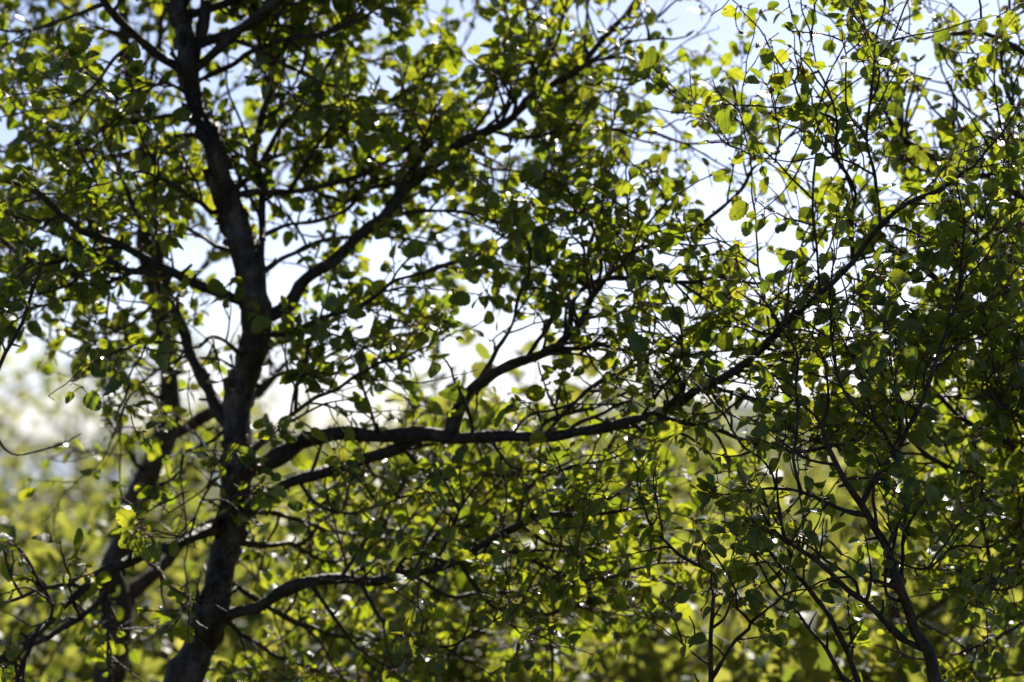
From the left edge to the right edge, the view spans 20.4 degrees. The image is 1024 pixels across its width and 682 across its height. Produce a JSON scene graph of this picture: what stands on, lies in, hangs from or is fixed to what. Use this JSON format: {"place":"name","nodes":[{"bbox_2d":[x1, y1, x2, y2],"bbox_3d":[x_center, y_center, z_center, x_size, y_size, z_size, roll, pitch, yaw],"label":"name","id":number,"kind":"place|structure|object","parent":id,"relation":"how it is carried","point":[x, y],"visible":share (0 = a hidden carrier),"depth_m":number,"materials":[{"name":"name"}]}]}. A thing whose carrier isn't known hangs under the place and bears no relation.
{"place":"outdoors","nodes":[
{"label":"outdoors","id":0,"kind":"place"},
{"bbox_2d":[0,514,239,677],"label":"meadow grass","id":1,"kind":"structure","parent":0,"point":[17,571],"depth_m":26.94,"materials":[{"name":"green plant"}]},
{"bbox_2d":[0,456,366,489],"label":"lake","id":2,"kind":"structure","parent":0,"point":[61,470],"depth_m":135.82,"materials":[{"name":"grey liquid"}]},
{"bbox_2d":[1,398,974,444],"bbox_3d":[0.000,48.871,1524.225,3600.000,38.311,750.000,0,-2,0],"label":"hills","id":3,"kind":"structure","parent":0,"point":[95,437],"depth_m":1277.26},
{"bbox_2d":[0,441,992,678],"bbox_3d":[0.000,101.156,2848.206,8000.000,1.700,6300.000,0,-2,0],"label":"meadow","id":4,"kind":"structure","parent":0,"point":[214,491],"depth_m":86.91,"materials":[{"name":"green plant"}]},
{"bbox_2d":[0,249,81,455],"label":"birch sapling","id":5,"kind":"object","parent":4,"relation":"on","point":[12,285],"visible":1,"depth_m":3.24,"materials":[{"name":"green plant"}]},
{"bbox_2d":[0,348,106,558],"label":"birch bush","id":6,"kind":"object","parent":4,"relation":"on","point":[47,381],"visible":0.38,"depth_m":9.58,"materials":[{"name":"green plant"}]},
{"bbox_2d":[0,348,119,681],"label":"birch tree","id":7,"kind":"object","parent":4,"relation":"on","point":[9,464],"visible":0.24,"depth_m":7.75,"materials":[{"name":"green plant"}]},
{"bbox_2d":[0,309,237,647],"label":"birch bush","id":8,"kind":"object","parent":4,"relation":"on","point":[81,410],"visible":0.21,"depth_m":12.13,"materials":[{"name":"green plant"}]},
{"bbox_2d":[10,454,311,681],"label":"birch bush","id":9,"kind":"object","parent":4,"relation":"on","point":[140,621],"visible":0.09,"depth_m":5.43,"materials":[{"name":"green plant"}]},
{"bbox_2d":[0,0,418,681],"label":"birch tree","id":10,"kind":"object","parent":4,"relation":"on","point":[124,596],"visible":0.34,"depth_m":3.95,"materials":[{"name":"green plant"}]},
{"bbox_2d":[0,454,515,681],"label":"birch bush","id":11,"kind":"object","parent":4,"relation":"on","point":[88,493],"visible":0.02,"depth_m":7.44,"materials":[{"name":"green plant"}]},
{"bbox_2d":[101,378,458,601],"bbox_3d":[-1.299,1.102,14.823,1.659,1.953,1.683,-2,-3,39],"label":"birch bush","id":12,"kind":"object","parent":4,"relation":"on","point":[341,418],"visible":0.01,"depth_m":15.05,"materials":[{"name":"green plant"}]},
{"bbox_2d":[0,359,585,681],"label":"birch tree","id":13,"kind":"object","parent":4,"relation":"on","point":[37,516],"visible":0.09,"depth_m":5.58,"materials":[{"name":"green plant"}]},
{"bbox_2d":[146,386,542,648],"bbox_3d":[-0.949,1.122,14.016,2.086,1.923,2.525,1,-2,-26],"label":"birch bush","id":14,"kind":"object","parent":4,"relation":"on","point":[259,453],"visible":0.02,"depth_m":13.74,"materials":[{"name":"green plant"}]},
{"bbox_2d":[136,412,606,679],"bbox_3d":[-0.141,0.969,6.334,1.652,1.651,1.391,2,-3,-43],"label":"birch bush","id":15,"kind":"object","parent":4,"relation":"on","point":[327,446],"visible":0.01,"depth_m":6.13,"materials":[{"name":"green plant"}]},
{"bbox_2d":[0,367,877,681],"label":"birch bush","id":16,"kind":"object","parent":4,"relation":"on","point":[48,559],"visible":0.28,"depth_m":4.63,"materials":[{"name":"green plant"}]},
{"bbox_2d":[270,388,618,566],"bbox_3d":[-0.273,1.252,18.127,2.549,1.941,2.106,0,-2,4],"label":"birch bush","id":17,"kind":"object","parent":4,"relation":"on","point":[367,479],"visible":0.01,"depth_m":18.14,"materials":[{"name":"green plant"}]},
{"bbox_2d":[0,0,1023,681],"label":"birch tree","id":18,"kind":"object","parent":4,"relation":"on","point":[566,114],"visible":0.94,"depth_m":3.42,"materials":[{"name":"green plant"}]},
{"bbox_2d":[465,410,674,485],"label":"birch bush","id":19,"kind":"object","parent":4,"relation":"on","point":[603,444],"depth_m":14.81,"materials":[{"name":"green plant"}]},
{"bbox_2d":[532,404,637,453],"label":"birch bush","id":20,"kind":"object","parent":4,"relation":"on","point":[597,444],"visible":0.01,"depth_m":20.46,"materials":[{"name":"green plant"}]},
{"bbox_2d":[158,333,1023,681],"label":"birch bush","id":21,"kind":"object","parent":4,"relation":"on","point":[650,669],"visible":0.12,"depth_m":4.60,"materials":[{"name":"green plant"}]},
{"bbox_2d":[205,278,1023,681],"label":"birch bush","id":22,"kind":"object","parent":4,"relation":"on","point":[805,658],"visible":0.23,"depth_m":4.02,"materials":[{"name":"green plant"}]},
{"bbox_2d":[336,370,929,642],"bbox_3d":[0.297,0.991,9.400,2.363,1.800,1.952,1,-2,-22],"label":"birch bush","id":23,"kind":"object","parent":4,"relation":"on","point":[702,455],"visible":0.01,"depth_m":8.87,"materials":[{"name":"green plant"}]},
{"bbox_2d":[479,382,789,639],"bbox_3d":[0.901,1.210,16.177,2.156,1.988,2.610,-2,-3,42],"label":"birch bush","id":24,"kind":"object","parent":4,"relation":"on","point":[759,466],"depth_m":15.74,"materials":[{"name":"green plant"}]},
{"bbox_2d":[613,420,844,681],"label":"birch sapling","id":25,"kind":"object","parent":4,"relation":"on","point":[754,600],"visible":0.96,"depth_m":3.04,"materials":[{"name":"green plant"}]},
{"bbox_2d":[538,364,929,681],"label":"birch bush","id":26,"kind":"object","parent":4,"relation":"on","point":[793,483],"visible":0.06,"depth_m":9.17,"materials":[{"name":"green plant"}]},
{"bbox_2d":[487,354,1023,681],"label":"birch bush","id":27,"kind":"object","parent":4,"relation":"on","point":[667,640],"visible":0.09,"depth_m":5.02,"materials":[{"name":"green plant"}]},
{"bbox_2d":[671,405,849,599],"bbox_3d":[1.959,1.282,18.838,2.512,1.913,2.075,0,-2,6],"label":"birch bush","id":28,"kind":"object","parent":4,"relation":"on","point":[825,469],"visible":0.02,"depth_m":18.28,"materials":[{"name":"green plant"}]},
{"bbox_2d":[690,406,871,681],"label":"birch sapling","id":29,"kind":"object","parent":4,"relation":"on","point":[773,510],"visible":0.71,"depth_m":3.09,"materials":[{"name":"green plant"}]},
{"bbox_2d":[671,302,1023,681],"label":"birch bush","id":30,"kind":"object","parent":4,"relation":"on","point":[830,483],"visible":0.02,"depth_m":5.50,"materials":[{"name":"green plant"}]},
{"bbox_2d":[680,118,1023,681],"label":"birch sapling","id":31,"kind":"object","parent":4,"relation":"on","point":[875,346],"visible":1,"depth_m":3.00,"materials":[{"name":"green plant"}]},
{"bbox_2d":[683,0,1023,681],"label":"birch tree","id":32,"kind":"object","parent":4,"relation":"on","point":[1000,394],"visible":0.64,"depth_m":3.29,"materials":[{"name":"green plant"}]},
{"bbox_2d":[781,394,1021,599],"bbox_3d":[1.729,1.095,12.936,1.544,1.833,1.834,0,-2,-7],"label":"birch bush","id":33,"kind":"object","parent":4,"relation":"on","point":[802,478],"visible":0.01,"depth_m":12.73,"materials":[{"name":"green plant"}]},
{"bbox_2d":[0,0,1023,439],"label":"sky","id":34,"kind":"structure","parent":0,"point":[281,279],"materials":[{"name":"white"}]}
]}

